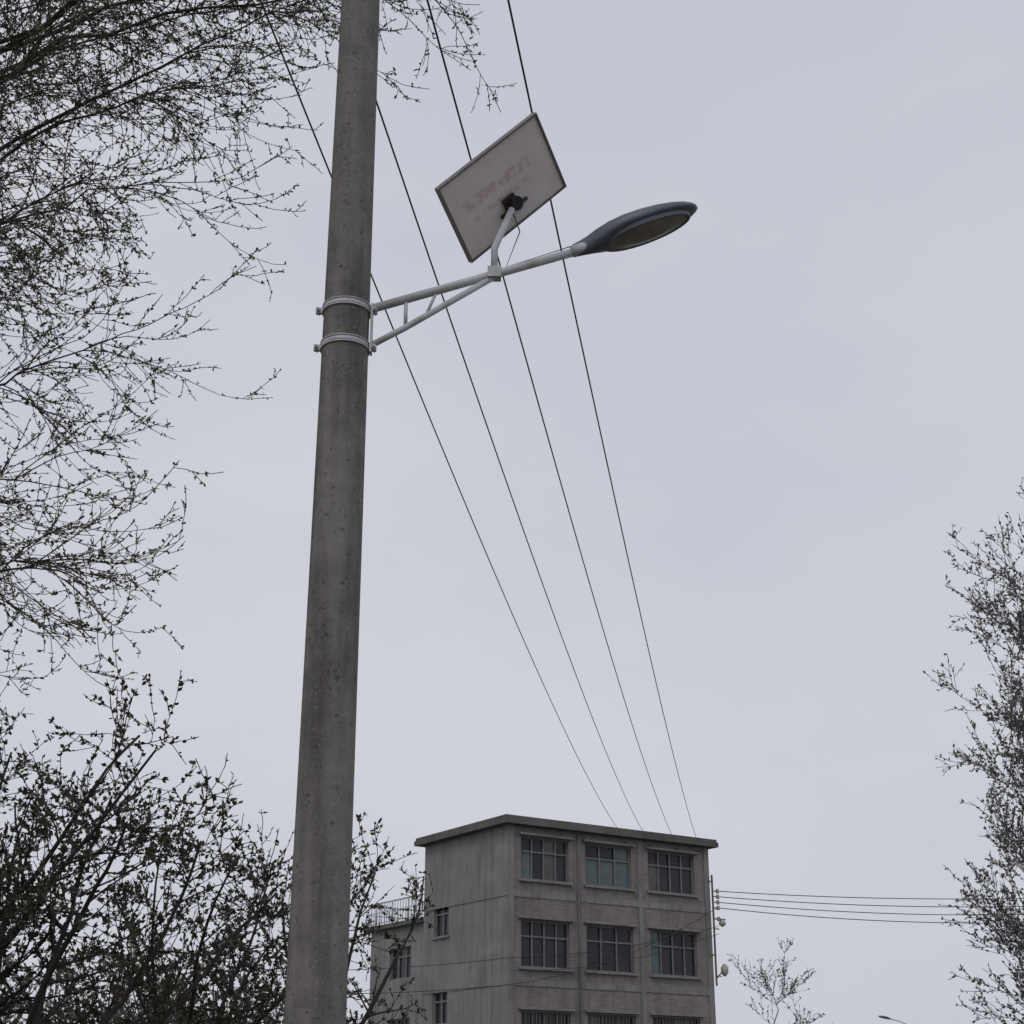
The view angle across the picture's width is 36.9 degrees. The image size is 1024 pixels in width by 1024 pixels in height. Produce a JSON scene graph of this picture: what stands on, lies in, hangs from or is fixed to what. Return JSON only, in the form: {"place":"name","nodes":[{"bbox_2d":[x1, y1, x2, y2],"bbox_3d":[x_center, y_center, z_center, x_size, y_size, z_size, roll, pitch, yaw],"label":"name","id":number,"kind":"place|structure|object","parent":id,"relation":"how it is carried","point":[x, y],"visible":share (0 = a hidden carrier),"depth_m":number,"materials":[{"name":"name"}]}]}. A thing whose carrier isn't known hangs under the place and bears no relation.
{"place":"outdoors","nodes":[
{"label":"outdoors","id":0,"kind":"place"},
{"bbox_2d":[363,917,423,1023],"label":"wing","id":1,"kind":"structure","parent":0,"point":[402,930],"depth_m":65.24,"materials":[{"name":"grey concrete"}]},
{"bbox_2d":[366,893,423,926],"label":"terrace railing","id":2,"kind":"object","parent":1,"relation":"on","point":[392,912],"visible":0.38,"depth_m":66.61,"materials":[{"name":"metal"}]},
{"bbox_2d":[391,946,410,1023],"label":"wing window frames","id":3,"kind":"structure","parent":1,"relation":"attached to","point":[399,957],"depth_m":65.30,"materials":[{"name":"grey metal"}]},
{"bbox_2d":[392,948,410,1023],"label":"wing window glass","id":4,"kind":"object","parent":3,"relation":"in","point":[402,964],"visible":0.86,"depth_m":65.34,"materials":[{"name":"black glass"}]},
{"bbox_2d":[0,0,1023,1023],"label":"sky","id":5,"kind":"structure","parent":0,"point":[800,387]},
{"label":"ground","id":6,"kind":"structure","parent":0,"visible":0},
{"bbox_2d":[0,654,217,1023],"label":"plum tree","id":7,"kind":"object","parent":6,"relation":"on","point":[37,810],"visible":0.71,"depth_m":18.45,"materials":[{"name":"brown plant"}]},
{"bbox_2d":[0,749,292,1023],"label":"plum tree","id":8,"kind":"object","parent":6,"relation":"on","point":[35,1007],"visible":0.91,"depth_m":17.79,"materials":[{"name":"brown plant"}]},
{"bbox_2d":[0,921,371,1023],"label":"distant trees","id":9,"kind":"object","parent":6,"relation":"on","point":[104,1007],"visible":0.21,"depth_m":43.04,"materials":[{"name":"brown plant"}]},
{"bbox_2d":[69,771,415,1023],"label":"plum tree","id":10,"kind":"object","parent":6,"relation":"on","point":[238,1012],"visible":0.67,"depth_m":21.21,"materials":[{"name":"brown plant"}]},
{"bbox_2d":[0,0,516,722],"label":"willow tree","id":11,"kind":"object","parent":6,"relation":"on","point":[38,52],"visible":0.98,"depth_m":14.53,"materials":[{"name":"brown plant"}]},
{"bbox_2d":[284,0,379,1023],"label":"utility pole","id":12,"kind":"object","parent":6,"relation":"on","point":[317,967],"visible":0.98,"depth_m":8.33,"materials":[{"name":"concrete"}]},
{"bbox_2d":[259,0,626,840],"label":"power line","id":13,"kind":"object","parent":12,"relation":"attached to","point":[409,368],"visible":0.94,"depth_m":17.32,"materials":[{"name":"metal"}]},
{"bbox_2d":[313,112,697,355],"bbox_3d":[-0.016,-1.653,9.248,2.277,1.566,0.456,2,-22,-5],"label":"street lamp","id":14,"kind":"object","parent":12,"relation":"attached to","point":[493,195],"visible":0.91,"depth_m":9.24,"materials":[{"name":"white metal"}]},
{"bbox_2d":[376,102,651,844],"bbox_3d":[2.127,4.642,36.882,0.018,2.558,56.816,-3,-22,7],"label":"power line","id":15,"kind":"object","parent":12,"relation":"attached to","point":[384,125],"visible":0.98,"depth_m":17.67,"materials":[{"name":"metal"}]},
{"bbox_2d":[426,0,678,847],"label":"power line","id":16,"kind":"object","parent":12,"relation":"attached to","point":[443,59],"visible":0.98,"depth_m":17.35,"materials":[{"name":"metal"}]},
{"bbox_2d":[507,0,700,849],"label":"power line","id":17,"kind":"object","parent":12,"relation":"attached to","point":[517,43],"visible":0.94,"depth_m":17.32,"materials":[{"name":"metal"}]},
{"bbox_2d":[239,831,436,1023],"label":"plum tree","id":18,"kind":"object","parent":6,"relation":"on","point":[414,896],"visible":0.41,"depth_m":23.52,"materials":[{"name":"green plant"}]},
{"bbox_2d":[422,824,710,1023],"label":"walls","id":19,"kind":"structure","parent":6,"relation":"on","point":[470,865],"depth_m":61.18,"materials":[{"name":"paint"}]},
{"bbox_2d":[414,814,718,848],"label":"roof","id":20,"kind":"structure","parent":19,"relation":"on","point":[482,825],"depth_m":62.42,"materials":[{"name":"concrete"}]},
{"bbox_2d":[434,836,700,1023],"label":"window frames","id":21,"kind":"structure","parent":19,"relation":"attached to","point":[600,942],"depth_m":61.54,"materials":[{"name":"grey metal"}]},
{"bbox_2d":[436,838,696,1023],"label":"window glass","id":22,"kind":"object","parent":21,"relation":"in","point":[607,879],"visible":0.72,"depth_m":61.62,"materials":[{"name":"black glass"}]},
{"bbox_2d":[422,824,715,1023],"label":"concrete frame and sills","id":23,"kind":"object","parent":6,"relation":"on","point":[511,893],"visible":0.99,"depth_m":61.19,"materials":[{"name":"paint"}]},
{"bbox_2d":[577,834,581,1023],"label":"drain pipe","id":24,"kind":"object","parent":23,"relation":"attached to","point":[579,950],"visible":1,"depth_m":60.36,"materials":[{"name":"plastic"}]},
{"bbox_2d":[708,875,725,985],"bbox_3d":[8.628,17.505,64.314,0.802,4.500,0.087,13,-25,-30],"label":"cable rack","id":25,"kind":"object","parent":23,"relation":"attached to","point":[714,928],"visible":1,"depth_m":64.22,"materials":[{"name":"grey metal"}]},
{"bbox_2d":[510,934,716,970],"bbox_3d":[4.281,17.466,61.074,10.604,2.022,0.024,14,-26,-32],"label":"service cable","id":26,"kind":"object","parent":25,"relation":"attached to","point":[604,964],"visible":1,"depth_m":60.40,"materials":[{"name":"rubber"}]},
{"bbox_2d":[512,926,717,957],"bbox_3d":[4.323,17.120,61.286,10.455,1.826,0.028,14,-25,-32],"label":"service cable","id":27,"kind":"object","parent":25,"relation":"attached to","point":[612,948],"visible":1,"depth_m":60.81,"materials":[{"name":"rubber"}]},
{"bbox_2d":[48,957,511,970],"bbox_3d":[-8.496,16.729,57.009,17.172,0.632,0.027,3,-22,-7],"label":"service cable","id":28,"kind":"object","parent":27,"relation":"attached to","point":[385,968],"visible":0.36,"depth_m":57.65,"materials":[{"name":"rubber"}]},
{"bbox_2d":[716,889,728,975],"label":"insulators","id":29,"kind":"object","parent":25,"relation":"attached to","point":[724,967],"visible":1,"depth_m":64.43,"materials":[{"name":"ceramic"}]},
{"bbox_2d":[510,907,717,984],"bbox_3d":[4.281,17.206,61.176,10.609,3.585,0.027,14,-26,-32],"label":"service cable","id":30,"kind":"object","parent":29,"relation":"attached to","point":[612,959],"visible":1,"depth_m":60.71,"materials":[{"name":"rubber"}]},
{"bbox_2d":[52,975,509,993],"bbox_3d":[-8.545,17.451,56.658,17.060,0.632,0.027,3,-22,-7],"label":"service cable","id":31,"kind":"object","parent":30,"relation":"attached to","point":[402,992],"visible":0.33,"depth_m":57.28,"materials":[{"name":"rubber"}]},
{"bbox_2d":[720,908,1021,922],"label":"service cable","id":32,"kind":"object","parent":29,"relation":"attached to","point":[839,918],"visible":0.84,"depth_m":65.64,"materials":[{"name":"rubber"}]},
{"bbox_2d":[719,891,1023,898],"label":"service cable","id":33,"kind":"object","parent":29,"relation":"attached to","point":[851,897],"visible":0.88,"depth_m":66.07,"materials":[{"name":"metal"}]},
{"bbox_2d":[727,938,832,1023],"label":"poplar tree","id":34,"kind":"object","parent":6,"relation":"on","point":[766,980],"visible":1,"depth_m":73.79,"materials":[{"name":"grey plant"}]},
{"bbox_2d":[879,1016,905,1023],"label":"street lamp","id":35,"kind":"object","parent":6,"relation":"on","point":[884,1017],"visible":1,"depth_m":86.48,"materials":[{"name":"grey metal"}]},
{"bbox_2d":[923,477,1023,1023],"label":"poplar tree","id":36,"kind":"object","parent":6,"relation":"on","point":[1016,926],"visible":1,"depth_m":40.31,"materials":[{"name":"grey plant"}]},
{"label":"utility pole","id":37,"kind":"object","parent":6,"relation":"on","visible":0},
{"bbox_2d":[719,896,1021,906],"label":"service cable","id":38,"kind":"object","parent":37,"relation":"attached to","point":[849,904],"visible":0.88,"depth_m":65.94,"materials":[{"name":"rubber"}]},
{"bbox_2d":[719,902,1022,914],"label":"service cable","id":39,"kind":"object","parent":37,"relation":"attached to","point":[848,911],"visible":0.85,"depth_m":65.82,"materials":[{"name":"rubber"}]}
]}

